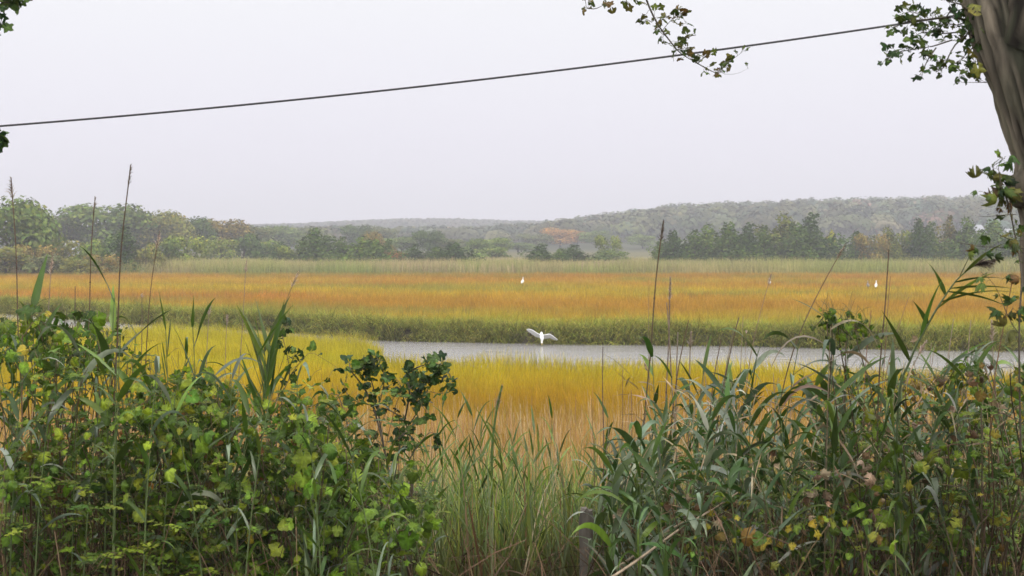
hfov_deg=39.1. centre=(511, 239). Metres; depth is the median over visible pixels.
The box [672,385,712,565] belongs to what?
reed plant
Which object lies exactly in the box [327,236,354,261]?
cedar tree
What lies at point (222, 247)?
marsh shrub
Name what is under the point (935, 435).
reed plant
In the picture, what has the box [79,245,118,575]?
reed plant
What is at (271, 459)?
reed plant
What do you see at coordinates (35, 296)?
reed plant
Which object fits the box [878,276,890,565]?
dead reed
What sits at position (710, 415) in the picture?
reed plant
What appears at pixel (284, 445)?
reed plant
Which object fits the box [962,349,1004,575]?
reed plant
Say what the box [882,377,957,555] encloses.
reed plant
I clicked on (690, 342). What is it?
dead reed
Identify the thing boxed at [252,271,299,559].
dead reed
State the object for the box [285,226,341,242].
broadleaf tree
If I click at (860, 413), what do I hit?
reed plant
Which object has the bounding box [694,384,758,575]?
reed plant
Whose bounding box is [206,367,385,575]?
vine mound
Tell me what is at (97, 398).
reed plant
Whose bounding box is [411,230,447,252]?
broadleaf tree
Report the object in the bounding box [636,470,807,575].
vine mound
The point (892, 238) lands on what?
cedar tree
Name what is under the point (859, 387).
reed plant
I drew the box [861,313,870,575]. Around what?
dead reed
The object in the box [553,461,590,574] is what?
reed plant
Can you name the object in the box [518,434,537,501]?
reed plant
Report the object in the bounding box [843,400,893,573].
reed plant
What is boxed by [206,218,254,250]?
broadleaf tree
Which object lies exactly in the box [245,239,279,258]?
marsh shrub
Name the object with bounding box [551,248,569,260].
cedar tree
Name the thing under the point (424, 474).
reed plant
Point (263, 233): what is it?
broadleaf tree
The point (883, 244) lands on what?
marsh shrub
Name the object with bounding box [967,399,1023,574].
reed plant
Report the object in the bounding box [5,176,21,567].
dead reed
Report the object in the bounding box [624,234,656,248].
broadleaf tree
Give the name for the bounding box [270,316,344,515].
twining vine
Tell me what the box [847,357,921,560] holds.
reed plant
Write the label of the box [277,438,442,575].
vine mound
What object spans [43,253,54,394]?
dead reed
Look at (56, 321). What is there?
reed plant
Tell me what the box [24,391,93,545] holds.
reed plant
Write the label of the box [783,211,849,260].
cedar tree
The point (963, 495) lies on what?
bramble
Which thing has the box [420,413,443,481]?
reed plant
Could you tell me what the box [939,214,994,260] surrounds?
cedar tree
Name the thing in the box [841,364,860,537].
reed plant
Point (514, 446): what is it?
reed plant
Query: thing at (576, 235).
broadleaf tree
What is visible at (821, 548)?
reed plant
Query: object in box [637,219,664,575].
dead reed
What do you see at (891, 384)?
reed plant
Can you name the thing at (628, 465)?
reed plant
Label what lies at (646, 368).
dead reed
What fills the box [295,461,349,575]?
reed plant
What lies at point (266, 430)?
bramble
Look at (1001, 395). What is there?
reed plant
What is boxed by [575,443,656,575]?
reed plant
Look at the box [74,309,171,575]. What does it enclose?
reed plant
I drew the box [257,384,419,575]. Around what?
bramble
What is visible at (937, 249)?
cedar tree
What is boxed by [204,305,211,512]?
dead reed
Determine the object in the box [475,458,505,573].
reed plant
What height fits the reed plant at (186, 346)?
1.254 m
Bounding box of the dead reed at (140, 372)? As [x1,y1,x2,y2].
[138,294,142,553]
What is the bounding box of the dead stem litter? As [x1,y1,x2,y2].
[0,469,1023,575]
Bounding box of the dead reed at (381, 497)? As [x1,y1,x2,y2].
[378,423,387,572]
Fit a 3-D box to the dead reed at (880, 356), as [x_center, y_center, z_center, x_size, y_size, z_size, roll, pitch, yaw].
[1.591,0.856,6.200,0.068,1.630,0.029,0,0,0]
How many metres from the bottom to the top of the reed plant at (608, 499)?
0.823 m
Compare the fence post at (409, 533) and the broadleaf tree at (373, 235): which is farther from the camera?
the broadleaf tree at (373, 235)
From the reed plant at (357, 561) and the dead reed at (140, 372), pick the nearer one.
the reed plant at (357, 561)
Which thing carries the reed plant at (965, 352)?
on the ground at (630, 250)
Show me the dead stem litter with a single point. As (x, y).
(506, 560)
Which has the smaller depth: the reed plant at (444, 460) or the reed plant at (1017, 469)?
the reed plant at (1017, 469)
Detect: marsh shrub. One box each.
[0,246,36,274]
[11,244,61,273]
[19,254,70,274]
[37,238,84,261]
[54,257,100,273]
[66,237,111,265]
[83,254,123,273]
[124,242,166,271]
[146,237,182,261]
[163,235,213,261]
[197,236,239,260]
[222,232,267,259]
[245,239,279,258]
[275,245,310,260]
[384,250,406,259]
[471,247,510,258]
[590,249,629,261]
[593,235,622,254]
[821,230,838,259]
[852,233,891,261]
[888,229,913,259]
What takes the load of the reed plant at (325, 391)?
on the ground at (630, 250)
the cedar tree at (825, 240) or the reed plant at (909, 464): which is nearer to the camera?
the reed plant at (909, 464)
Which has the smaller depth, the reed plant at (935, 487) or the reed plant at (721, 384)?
the reed plant at (935, 487)
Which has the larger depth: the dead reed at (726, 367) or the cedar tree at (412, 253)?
the cedar tree at (412, 253)
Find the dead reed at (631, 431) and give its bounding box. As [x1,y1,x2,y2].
[631,391,632,535]
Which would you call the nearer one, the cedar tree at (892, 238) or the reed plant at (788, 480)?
the reed plant at (788, 480)
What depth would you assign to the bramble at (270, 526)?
6.34 m
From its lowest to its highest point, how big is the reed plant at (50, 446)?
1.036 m
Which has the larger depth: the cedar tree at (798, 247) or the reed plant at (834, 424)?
the cedar tree at (798, 247)
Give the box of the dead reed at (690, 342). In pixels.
[687,331,692,492]
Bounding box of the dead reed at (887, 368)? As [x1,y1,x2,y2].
[877,297,908,568]
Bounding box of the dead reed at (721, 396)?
[712,317,738,573]
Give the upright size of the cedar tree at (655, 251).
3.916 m
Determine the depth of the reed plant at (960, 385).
6.01 m
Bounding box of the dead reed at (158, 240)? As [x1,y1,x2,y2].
[141,231,161,437]
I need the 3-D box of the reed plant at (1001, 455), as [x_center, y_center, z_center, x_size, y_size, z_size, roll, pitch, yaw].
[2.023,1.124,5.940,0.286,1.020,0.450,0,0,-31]
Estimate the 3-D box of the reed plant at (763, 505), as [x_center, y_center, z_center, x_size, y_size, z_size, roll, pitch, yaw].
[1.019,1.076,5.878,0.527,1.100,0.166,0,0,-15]
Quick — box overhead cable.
[0,15,953,126]
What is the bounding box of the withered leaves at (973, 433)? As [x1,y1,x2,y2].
[885,335,1023,466]
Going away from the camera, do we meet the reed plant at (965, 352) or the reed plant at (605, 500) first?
the reed plant at (965, 352)
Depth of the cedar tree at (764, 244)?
179.42 m
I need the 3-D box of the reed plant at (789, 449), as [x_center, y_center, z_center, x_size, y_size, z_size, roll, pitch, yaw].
[1.200,1.011,6.100,0.387,1.250,0.190,0,0,-31]
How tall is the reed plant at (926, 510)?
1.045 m
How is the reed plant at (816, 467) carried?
on the ground at (630, 250)
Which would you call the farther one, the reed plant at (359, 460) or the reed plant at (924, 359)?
the reed plant at (924, 359)
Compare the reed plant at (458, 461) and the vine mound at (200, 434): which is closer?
the vine mound at (200, 434)
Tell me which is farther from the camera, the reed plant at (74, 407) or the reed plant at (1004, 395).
the reed plant at (1004, 395)
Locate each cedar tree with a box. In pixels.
[100,225,156,272]
[261,242,296,261]
[292,226,340,262]
[307,235,334,261]
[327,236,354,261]
[331,236,386,263]
[347,239,399,262]
[381,239,403,262]
[397,244,437,263]
[410,246,449,262]
[428,242,485,262]
[517,243,572,263]
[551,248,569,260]
[556,244,609,261]
[646,239,670,261]
[652,229,693,261]
[665,229,712,261]
[681,222,724,261]
[704,221,756,262]
[732,222,777,261]
[741,225,783,262]
[753,211,820,260]
[775,221,829,262]
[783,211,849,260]
[831,230,871,261]
[868,226,911,260]
[901,217,936,261]
[917,221,954,261]
[933,214,960,260]
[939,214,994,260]
[958,229,1003,261]
[971,219,1012,260]
[993,227,1019,262]
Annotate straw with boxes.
[0,343,1023,575]
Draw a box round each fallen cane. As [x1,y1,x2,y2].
[612,492,737,575]
[616,511,699,568]
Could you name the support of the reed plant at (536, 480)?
on the ground at (630, 250)
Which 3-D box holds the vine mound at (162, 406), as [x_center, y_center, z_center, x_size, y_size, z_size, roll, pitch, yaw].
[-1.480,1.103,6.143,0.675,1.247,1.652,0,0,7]
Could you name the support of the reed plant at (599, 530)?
on the ground at (630, 250)
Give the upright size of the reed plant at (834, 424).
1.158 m
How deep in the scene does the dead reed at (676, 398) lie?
7.11 m
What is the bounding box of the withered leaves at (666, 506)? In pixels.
[613,492,742,543]
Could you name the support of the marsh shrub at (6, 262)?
on the ground at (630, 250)
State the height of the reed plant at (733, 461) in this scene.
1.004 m
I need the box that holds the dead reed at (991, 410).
[988,284,1011,574]
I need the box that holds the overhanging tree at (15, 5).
[0,0,31,152]
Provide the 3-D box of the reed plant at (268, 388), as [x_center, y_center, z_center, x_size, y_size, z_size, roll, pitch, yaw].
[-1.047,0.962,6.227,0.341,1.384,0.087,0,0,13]
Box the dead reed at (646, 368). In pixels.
[644,363,669,513]
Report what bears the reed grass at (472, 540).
on the ground at (630, 250)
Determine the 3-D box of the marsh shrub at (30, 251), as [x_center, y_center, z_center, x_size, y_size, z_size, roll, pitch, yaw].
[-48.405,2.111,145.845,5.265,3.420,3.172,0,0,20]
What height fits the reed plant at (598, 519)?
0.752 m
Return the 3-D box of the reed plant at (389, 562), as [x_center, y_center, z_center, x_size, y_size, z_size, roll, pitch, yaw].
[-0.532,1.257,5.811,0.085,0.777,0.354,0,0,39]
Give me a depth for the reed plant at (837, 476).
6.90 m
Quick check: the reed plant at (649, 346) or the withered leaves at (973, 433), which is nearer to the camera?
the withered leaves at (973, 433)
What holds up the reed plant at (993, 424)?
on the ground at (630, 250)
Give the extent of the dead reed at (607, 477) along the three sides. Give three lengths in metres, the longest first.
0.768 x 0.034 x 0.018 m
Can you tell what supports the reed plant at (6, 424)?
on the ground at (630, 250)
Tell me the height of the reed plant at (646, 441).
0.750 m
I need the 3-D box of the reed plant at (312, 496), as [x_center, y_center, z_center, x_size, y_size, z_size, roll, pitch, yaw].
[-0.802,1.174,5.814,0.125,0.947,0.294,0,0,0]
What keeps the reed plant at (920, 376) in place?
on the ground at (630, 250)
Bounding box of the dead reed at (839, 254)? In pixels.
[770,245,844,573]
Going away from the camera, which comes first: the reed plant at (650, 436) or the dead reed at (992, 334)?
the dead reed at (992, 334)
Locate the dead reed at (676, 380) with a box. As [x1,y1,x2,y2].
[663,320,688,543]
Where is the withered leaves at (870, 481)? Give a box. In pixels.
[686,430,960,545]
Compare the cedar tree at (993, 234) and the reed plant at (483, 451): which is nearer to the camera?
the reed plant at (483, 451)
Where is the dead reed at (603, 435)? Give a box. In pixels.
[602,350,603,570]
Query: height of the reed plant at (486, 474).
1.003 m
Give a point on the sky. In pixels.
(819, 118)
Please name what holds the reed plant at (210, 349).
on the ground at (630, 250)
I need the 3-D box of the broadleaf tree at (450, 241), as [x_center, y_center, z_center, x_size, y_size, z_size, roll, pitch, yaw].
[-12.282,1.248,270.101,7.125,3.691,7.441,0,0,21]
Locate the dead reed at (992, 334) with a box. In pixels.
[989,319,997,558]
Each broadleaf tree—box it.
[0,195,67,256]
[33,212,88,243]
[52,203,158,251]
[101,209,162,251]
[131,209,198,254]
[181,216,222,254]
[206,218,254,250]
[237,224,277,245]
[259,225,307,246]
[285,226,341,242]
[340,224,374,245]
[358,230,385,249]
[371,225,399,243]
[384,236,419,252]
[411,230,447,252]
[431,239,464,251]
[460,238,494,253]
[482,237,514,250]
[505,242,536,252]
[516,233,555,246]
[539,227,578,247]
[565,231,588,244]
[577,230,611,247]
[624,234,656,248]
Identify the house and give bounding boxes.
[967,225,983,236]
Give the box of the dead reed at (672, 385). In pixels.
[666,302,678,558]
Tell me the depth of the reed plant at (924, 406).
6.71 m
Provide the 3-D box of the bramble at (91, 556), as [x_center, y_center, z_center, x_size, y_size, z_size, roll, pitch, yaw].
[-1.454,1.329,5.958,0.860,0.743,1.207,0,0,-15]
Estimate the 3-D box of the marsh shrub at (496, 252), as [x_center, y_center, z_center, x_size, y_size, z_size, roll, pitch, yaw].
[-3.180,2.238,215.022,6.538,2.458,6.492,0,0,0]
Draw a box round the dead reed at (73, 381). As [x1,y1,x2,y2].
[72,286,75,539]
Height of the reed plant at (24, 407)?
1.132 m
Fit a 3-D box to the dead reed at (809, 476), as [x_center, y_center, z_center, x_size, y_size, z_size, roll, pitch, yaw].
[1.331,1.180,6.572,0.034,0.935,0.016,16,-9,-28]
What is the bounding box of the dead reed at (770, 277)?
[740,273,772,568]
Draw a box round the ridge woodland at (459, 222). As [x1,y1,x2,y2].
[87,217,550,227]
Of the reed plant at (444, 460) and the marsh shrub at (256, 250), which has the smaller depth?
the reed plant at (444, 460)
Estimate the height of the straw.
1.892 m
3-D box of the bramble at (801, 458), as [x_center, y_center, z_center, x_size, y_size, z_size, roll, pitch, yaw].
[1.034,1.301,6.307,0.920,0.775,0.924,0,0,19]
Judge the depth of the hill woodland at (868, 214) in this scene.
465.51 m
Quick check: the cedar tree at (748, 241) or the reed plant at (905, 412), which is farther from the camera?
the cedar tree at (748, 241)
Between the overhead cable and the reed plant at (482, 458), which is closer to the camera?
the reed plant at (482, 458)
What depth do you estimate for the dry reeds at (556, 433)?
23.46 m
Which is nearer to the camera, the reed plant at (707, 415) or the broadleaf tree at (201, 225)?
the reed plant at (707, 415)
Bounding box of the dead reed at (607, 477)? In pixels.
[606,429,617,547]
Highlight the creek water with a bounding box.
[0,313,1023,379]
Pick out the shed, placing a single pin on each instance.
(73, 248)
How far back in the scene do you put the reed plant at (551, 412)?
9.98 m
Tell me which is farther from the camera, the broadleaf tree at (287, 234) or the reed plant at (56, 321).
the broadleaf tree at (287, 234)
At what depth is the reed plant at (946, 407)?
6.09 m
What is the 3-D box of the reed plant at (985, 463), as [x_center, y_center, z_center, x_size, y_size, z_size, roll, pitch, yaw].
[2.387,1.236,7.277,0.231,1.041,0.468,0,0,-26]
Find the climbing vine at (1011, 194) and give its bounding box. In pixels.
[958,149,1023,447]
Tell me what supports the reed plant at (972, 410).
on the ground at (630, 250)
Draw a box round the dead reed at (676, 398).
[672,332,677,565]
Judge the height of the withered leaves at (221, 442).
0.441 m
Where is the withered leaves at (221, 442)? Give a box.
[42,411,296,504]
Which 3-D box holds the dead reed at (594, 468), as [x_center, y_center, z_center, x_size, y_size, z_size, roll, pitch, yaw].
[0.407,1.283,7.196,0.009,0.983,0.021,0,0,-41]
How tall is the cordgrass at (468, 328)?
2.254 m
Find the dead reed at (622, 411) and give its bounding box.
[620,369,622,542]
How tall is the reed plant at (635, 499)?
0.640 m
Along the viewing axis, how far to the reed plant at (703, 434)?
6.83 m
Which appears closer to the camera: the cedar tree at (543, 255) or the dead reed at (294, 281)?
the dead reed at (294, 281)
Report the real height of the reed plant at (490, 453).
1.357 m
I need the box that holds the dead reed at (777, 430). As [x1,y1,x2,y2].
[773,373,796,544]
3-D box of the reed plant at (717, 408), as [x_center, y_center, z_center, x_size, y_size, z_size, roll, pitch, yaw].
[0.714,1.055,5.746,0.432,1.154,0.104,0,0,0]
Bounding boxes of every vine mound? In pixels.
[0,296,124,575]
[4,390,181,575]
[27,351,259,575]
[37,315,176,574]
[120,366,333,575]
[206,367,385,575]
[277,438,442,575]
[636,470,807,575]
[713,466,933,575]
[807,291,888,575]
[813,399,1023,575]
[904,471,1023,575]
[916,339,1023,575]
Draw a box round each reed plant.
[0,316,42,566]
[0,318,19,563]
[0,318,62,575]
[0,347,29,561]
[0,352,26,571]
[0,396,42,500]
[1,387,88,575]
[3,374,34,563]
[16,254,70,571]
[23,394,76,554]
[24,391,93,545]
[26,318,63,520]
[27,361,95,555]
[29,380,102,570]
[31,325,132,575]
[45,332,125,543]
[54,356,85,480]
[60,357,108,575]
[68,386,97,534]
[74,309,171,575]
[75,359,137,575]
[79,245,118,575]
[94,377,132,574]
[96,359,206,560]
[98,316,171,539]
[109,355,189,575]
[132,374,255,575]
[135,409,241,575]
[137,384,216,575]
[148,337,192,547]
[154,455,177,566]
[158,290,170,507]
[161,381,237,573]
[173,298,215,561]
[176,407,247,563]
[178,353,269,575]
[188,383,250,569]
[195,359,241,478]
[197,362,250,559]
[206,357,260,574]
[208,376,285,574]
[215,357,283,575]
[218,379,280,575]
[236,295,294,534]
[237,447,285,568]
[239,300,284,560]
[239,306,305,565]
[249,385,342,567]
[257,362,328,575]
[257,433,333,570]
[278,404,343,575]
[288,395,358,574]
[291,391,371,572]
[293,413,369,569]
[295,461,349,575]
[301,463,362,575]
[302,402,396,574]
[307,404,389,575]
[311,413,330,575]
[312,402,411,575]
[314,433,347,565]
[337,507,417,575]
[347,452,408,575]
[352,435,442,575]
[352,543,365,575]
[362,430,387,572]
[384,475,409,575]
[387,422,457,575]
[388,447,409,575]
[402,420,458,545]
[402,452,438,574]
[414,424,437,468]
[417,466,448,561]
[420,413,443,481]
[427,382,458,535]
[431,429,449,523]
[431,450,489,575]
[433,441,470,489]
[435,397,476,537]
[439,405,496,563]
[442,419,480,557]
[442,446,474,570]
[443,422,490,521]
[443,469,482,575]
[457,407,499,532]
[458,390,491,502]
[462,453,497,534]
[472,426,490,515]
[474,405,522,572]
[474,455,508,510]
[474,465,487,534]
[475,441,489,506]
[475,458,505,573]
[476,402,519,527]
[481,416,501,495]
[484,420,521,530]
[492,430,510,503]
[494,430,512,481]
[494,440,525,532]
[499,420,525,534]
[503,432,531,506]
[509,432,544,575]
[511,442,552,574]
[518,428,555,546]
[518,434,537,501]
[525,404,547,499]
[536,424,559,512]
[536,432,548,514]
[539,417,573,505]
[544,396,557,518]
[549,450,596,573]
[551,429,570,505]
[551,476,580,572]
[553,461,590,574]
[560,468,611,574]
[561,421,596,498]
[562,470,625,575]
[567,459,634,573]
[571,447,650,575]
[573,412,600,504]
[573,420,688,575]
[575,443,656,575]
[582,430,657,575]
[583,394,619,575]
[586,429,701,575]
[588,440,633,575]
[595,448,687,575]
[596,420,688,575]
[596,464,659,575]
[599,440,677,552]
[602,415,646,575]
[603,439,726,575]
[606,429,661,567]
[606,461,667,560]
[609,386,691,559]
[611,458,672,568]
[613,383,713,575]
[618,398,701,575]
[625,448,669,575]
[626,419,723,575]
[628,421,705,575]
[639,336,659,552]
[639,355,697,562]
[639,360,743,575]
[643,394,678,575]
[644,390,730,575]
[644,418,667,533]
[653,409,720,541]
[657,417,680,549]
[658,451,733,575]
[660,381,769,573]
[663,374,744,575]
[668,411,729,575]
[670,431,748,575]
[671,369,767,575]
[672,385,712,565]
[675,377,711,564]
[678,379,759,575]
[680,336,710,569]
[680,380,757,552]
[683,395,729,575]
[688,327,783,575]
[690,389,714,540]
[692,360,748,557]
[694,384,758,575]
[697,383,754,563]
[704,391,784,575]
[708,372,820,575]
[709,356,780,563]
[709,421,787,513]
[713,392,749,574]
[718,360,807,555]
[719,385,765,484]
[719,418,749,571]
[729,390,801,557]
[739,392,841,575]
[743,427,759,521]
[744,388,823,535]
[744,416,839,575]
[745,382,845,568]
[750,390,806,538]
[756,391,823,575]
[757,462,813,573]
[762,331,838,573]
[764,383,797,529]
[768,371,861,559]
[769,373,864,574]
[771,319,881,575]
[775,377,815,562]
[778,315,844,575]
[782,359,859,575]
[783,300,893,570]
[784,413,848,575]
[790,353,865,511]
[792,431,847,556]
[794,374,843,572]
[798,410,848,575]
[799,389,863,572]
[803,390,839,558]
[803,391,881,575]
[807,425,862,574]
[811,396,877,575]
[812,374,893,570]
[815,356,887,575]
[821,365,890,571]
[834,438,908,566]
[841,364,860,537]
[841,371,917,559]
[842,356,906,558]
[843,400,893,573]
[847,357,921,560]
[849,340,913,575]
[852,374,906,572]
[853,366,915,498]
[853,392,887,541]
[860,383,938,575]
[862,424,938,575]
[871,427,935,567]
[872,380,940,572]
[874,369,926,575]
[881,378,950,575]
[882,368,935,472]
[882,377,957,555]
[883,229,1014,575]
[886,367,916,548]
[891,354,978,575]
[892,375,950,553]
[897,342,995,575]
[899,394,947,560]
[899,418,973,575]
[900,343,964,547]
[902,344,935,495]
[902,367,987,574]
[902,425,962,575]
[904,413,978,575]
[911,340,999,573]
[911,418,952,547]
[912,341,994,575]
[917,367,1004,540]
[928,384,965,568]
[930,461,1015,572]
[938,350,1002,575]
[941,372,1013,574]
[943,366,1022,575]
[944,381,991,575]
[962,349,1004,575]
[963,353,1023,575]
[964,363,1023,486]
[967,347,1000,536]
[967,385,1023,534]
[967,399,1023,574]
[976,379,1019,574]
[976,383,1023,553]
[984,376,1017,541]
[984,388,1022,556]
[984,388,1023,573]
[987,416,1023,571]
[989,360,1023,569]
[989,384,1023,550]
[991,396,1023,575]
[995,446,1023,572]
[1001,344,1023,459]
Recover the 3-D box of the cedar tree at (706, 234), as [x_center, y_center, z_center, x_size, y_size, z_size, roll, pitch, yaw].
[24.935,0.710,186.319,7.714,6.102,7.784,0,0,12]
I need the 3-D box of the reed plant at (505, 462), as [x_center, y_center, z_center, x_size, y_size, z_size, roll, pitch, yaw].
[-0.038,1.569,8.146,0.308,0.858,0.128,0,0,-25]
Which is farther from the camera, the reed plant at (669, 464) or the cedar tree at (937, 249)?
the cedar tree at (937, 249)
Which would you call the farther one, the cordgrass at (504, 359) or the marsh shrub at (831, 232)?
the marsh shrub at (831, 232)
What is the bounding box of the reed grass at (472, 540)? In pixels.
[0,403,1023,575]
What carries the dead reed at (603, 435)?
on the ground at (630, 250)
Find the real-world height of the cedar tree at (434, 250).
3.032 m
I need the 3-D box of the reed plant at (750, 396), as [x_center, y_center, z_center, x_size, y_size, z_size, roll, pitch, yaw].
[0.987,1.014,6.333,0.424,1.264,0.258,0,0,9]
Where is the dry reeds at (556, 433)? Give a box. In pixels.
[0,388,1022,513]
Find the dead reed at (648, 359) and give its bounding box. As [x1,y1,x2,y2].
[648,308,650,540]
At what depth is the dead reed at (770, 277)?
6.90 m
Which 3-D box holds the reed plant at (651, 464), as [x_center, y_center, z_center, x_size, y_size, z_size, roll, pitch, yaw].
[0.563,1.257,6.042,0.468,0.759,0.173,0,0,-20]
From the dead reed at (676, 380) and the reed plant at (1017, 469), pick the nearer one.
the reed plant at (1017, 469)
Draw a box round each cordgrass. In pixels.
[0,287,1023,351]
[1,312,1021,387]
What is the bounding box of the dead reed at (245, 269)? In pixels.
[237,260,247,501]
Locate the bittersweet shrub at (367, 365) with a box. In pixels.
[340,349,457,551]
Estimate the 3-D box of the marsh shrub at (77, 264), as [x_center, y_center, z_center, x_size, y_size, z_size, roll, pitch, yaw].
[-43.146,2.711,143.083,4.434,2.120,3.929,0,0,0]
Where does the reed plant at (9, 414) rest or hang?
on the ground at (630, 250)
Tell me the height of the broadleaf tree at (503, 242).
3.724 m
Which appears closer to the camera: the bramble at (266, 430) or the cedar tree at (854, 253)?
the bramble at (266, 430)
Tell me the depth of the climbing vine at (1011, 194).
4.99 m
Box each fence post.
[406,482,413,575]
[579,507,593,575]
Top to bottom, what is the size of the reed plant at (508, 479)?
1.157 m
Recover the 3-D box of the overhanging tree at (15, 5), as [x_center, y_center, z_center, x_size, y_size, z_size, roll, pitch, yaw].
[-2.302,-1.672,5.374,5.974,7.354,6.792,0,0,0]
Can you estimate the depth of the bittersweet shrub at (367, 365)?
6.68 m
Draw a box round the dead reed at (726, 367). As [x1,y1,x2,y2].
[712,330,733,507]
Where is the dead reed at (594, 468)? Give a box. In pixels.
[591,398,594,560]
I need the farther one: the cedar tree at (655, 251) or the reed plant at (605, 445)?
the cedar tree at (655, 251)
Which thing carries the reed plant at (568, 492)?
on the ground at (630, 250)
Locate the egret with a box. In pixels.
[527,329,557,343]
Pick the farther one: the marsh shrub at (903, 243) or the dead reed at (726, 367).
the marsh shrub at (903, 243)
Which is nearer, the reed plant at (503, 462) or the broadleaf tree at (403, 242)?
the reed plant at (503, 462)
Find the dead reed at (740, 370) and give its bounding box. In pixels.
[736,316,743,573]
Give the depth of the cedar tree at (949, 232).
187.69 m
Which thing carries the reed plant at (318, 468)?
on the ground at (630, 250)
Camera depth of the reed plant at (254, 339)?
6.30 m
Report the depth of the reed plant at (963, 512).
6.19 m
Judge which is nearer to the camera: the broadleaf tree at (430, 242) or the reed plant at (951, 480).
the reed plant at (951, 480)
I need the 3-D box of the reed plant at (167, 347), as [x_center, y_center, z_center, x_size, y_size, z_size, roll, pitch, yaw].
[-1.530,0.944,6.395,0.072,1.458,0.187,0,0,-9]
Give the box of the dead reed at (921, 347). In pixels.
[873,340,926,567]
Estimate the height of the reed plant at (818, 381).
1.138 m
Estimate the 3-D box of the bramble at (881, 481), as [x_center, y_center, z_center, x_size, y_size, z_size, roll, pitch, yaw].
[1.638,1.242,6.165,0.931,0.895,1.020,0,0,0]
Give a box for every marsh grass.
[0,270,1023,328]
[0,315,1023,463]
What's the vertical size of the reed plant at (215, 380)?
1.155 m
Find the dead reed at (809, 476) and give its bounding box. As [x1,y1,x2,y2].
[790,397,817,570]
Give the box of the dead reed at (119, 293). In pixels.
[112,164,131,496]
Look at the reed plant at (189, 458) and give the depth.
5.87 m
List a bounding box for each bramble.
[0,366,129,575]
[43,354,198,575]
[55,470,259,575]
[127,401,278,575]
[190,399,350,575]
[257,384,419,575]
[350,444,450,575]
[666,448,850,575]
[792,421,979,575]
[900,397,1023,575]
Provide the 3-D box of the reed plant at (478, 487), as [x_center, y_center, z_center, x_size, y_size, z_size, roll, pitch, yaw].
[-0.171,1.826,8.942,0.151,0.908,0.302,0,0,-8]
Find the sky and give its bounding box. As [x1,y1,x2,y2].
[0,0,1013,224]
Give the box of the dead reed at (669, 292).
[665,276,671,482]
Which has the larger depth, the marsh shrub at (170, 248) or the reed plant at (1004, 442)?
the marsh shrub at (170, 248)
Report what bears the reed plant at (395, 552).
on the ground at (630, 250)
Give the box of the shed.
[61,241,79,259]
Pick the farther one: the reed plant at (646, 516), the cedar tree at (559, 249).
the cedar tree at (559, 249)
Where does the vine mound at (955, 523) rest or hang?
on the ground at (630, 250)
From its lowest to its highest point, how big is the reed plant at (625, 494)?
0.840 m
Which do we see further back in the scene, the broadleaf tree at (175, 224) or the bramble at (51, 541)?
the broadleaf tree at (175, 224)
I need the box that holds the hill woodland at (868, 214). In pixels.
[0,195,1019,247]
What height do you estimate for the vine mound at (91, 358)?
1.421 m
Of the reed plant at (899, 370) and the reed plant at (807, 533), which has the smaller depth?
the reed plant at (807, 533)
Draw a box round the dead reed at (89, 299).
[83,197,97,552]
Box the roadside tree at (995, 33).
[581,0,1023,292]
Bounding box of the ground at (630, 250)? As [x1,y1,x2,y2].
[0,226,1023,503]
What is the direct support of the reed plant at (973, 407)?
on the ground at (630, 250)
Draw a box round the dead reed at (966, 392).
[961,320,970,573]
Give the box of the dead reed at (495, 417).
[490,385,503,549]
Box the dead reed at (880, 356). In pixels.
[873,250,888,567]
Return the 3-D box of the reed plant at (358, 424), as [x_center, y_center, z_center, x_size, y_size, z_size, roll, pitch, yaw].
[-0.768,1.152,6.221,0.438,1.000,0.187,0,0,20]
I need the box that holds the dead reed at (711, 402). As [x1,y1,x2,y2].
[703,339,721,544]
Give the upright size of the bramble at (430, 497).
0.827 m
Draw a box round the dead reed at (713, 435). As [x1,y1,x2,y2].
[704,371,734,531]
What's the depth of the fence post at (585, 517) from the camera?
6.87 m
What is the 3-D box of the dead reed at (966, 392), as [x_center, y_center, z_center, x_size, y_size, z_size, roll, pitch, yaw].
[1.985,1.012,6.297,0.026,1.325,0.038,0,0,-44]
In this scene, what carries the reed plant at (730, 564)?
on the ground at (630, 250)
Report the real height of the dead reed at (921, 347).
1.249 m
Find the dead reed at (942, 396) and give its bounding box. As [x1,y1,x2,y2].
[936,318,953,568]
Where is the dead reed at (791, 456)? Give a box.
[790,398,807,575]
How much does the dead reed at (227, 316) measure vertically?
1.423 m
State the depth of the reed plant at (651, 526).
5.88 m
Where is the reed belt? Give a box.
[0,255,1019,275]
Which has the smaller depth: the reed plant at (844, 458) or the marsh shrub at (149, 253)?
the reed plant at (844, 458)
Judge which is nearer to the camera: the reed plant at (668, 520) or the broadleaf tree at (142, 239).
the reed plant at (668, 520)
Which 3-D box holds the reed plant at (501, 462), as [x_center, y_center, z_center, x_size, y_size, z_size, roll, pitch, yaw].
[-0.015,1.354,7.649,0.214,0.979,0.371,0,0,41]
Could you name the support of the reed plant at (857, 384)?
on the ground at (630, 250)
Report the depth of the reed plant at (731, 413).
6.00 m
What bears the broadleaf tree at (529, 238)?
on the ground at (630, 250)
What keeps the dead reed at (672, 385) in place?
on the ground at (630, 250)
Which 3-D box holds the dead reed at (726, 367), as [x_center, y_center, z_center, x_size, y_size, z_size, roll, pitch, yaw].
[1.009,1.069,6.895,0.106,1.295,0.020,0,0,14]
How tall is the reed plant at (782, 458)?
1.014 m
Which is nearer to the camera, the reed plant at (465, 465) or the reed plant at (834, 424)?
the reed plant at (834, 424)
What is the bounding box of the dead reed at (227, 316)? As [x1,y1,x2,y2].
[225,314,228,371]

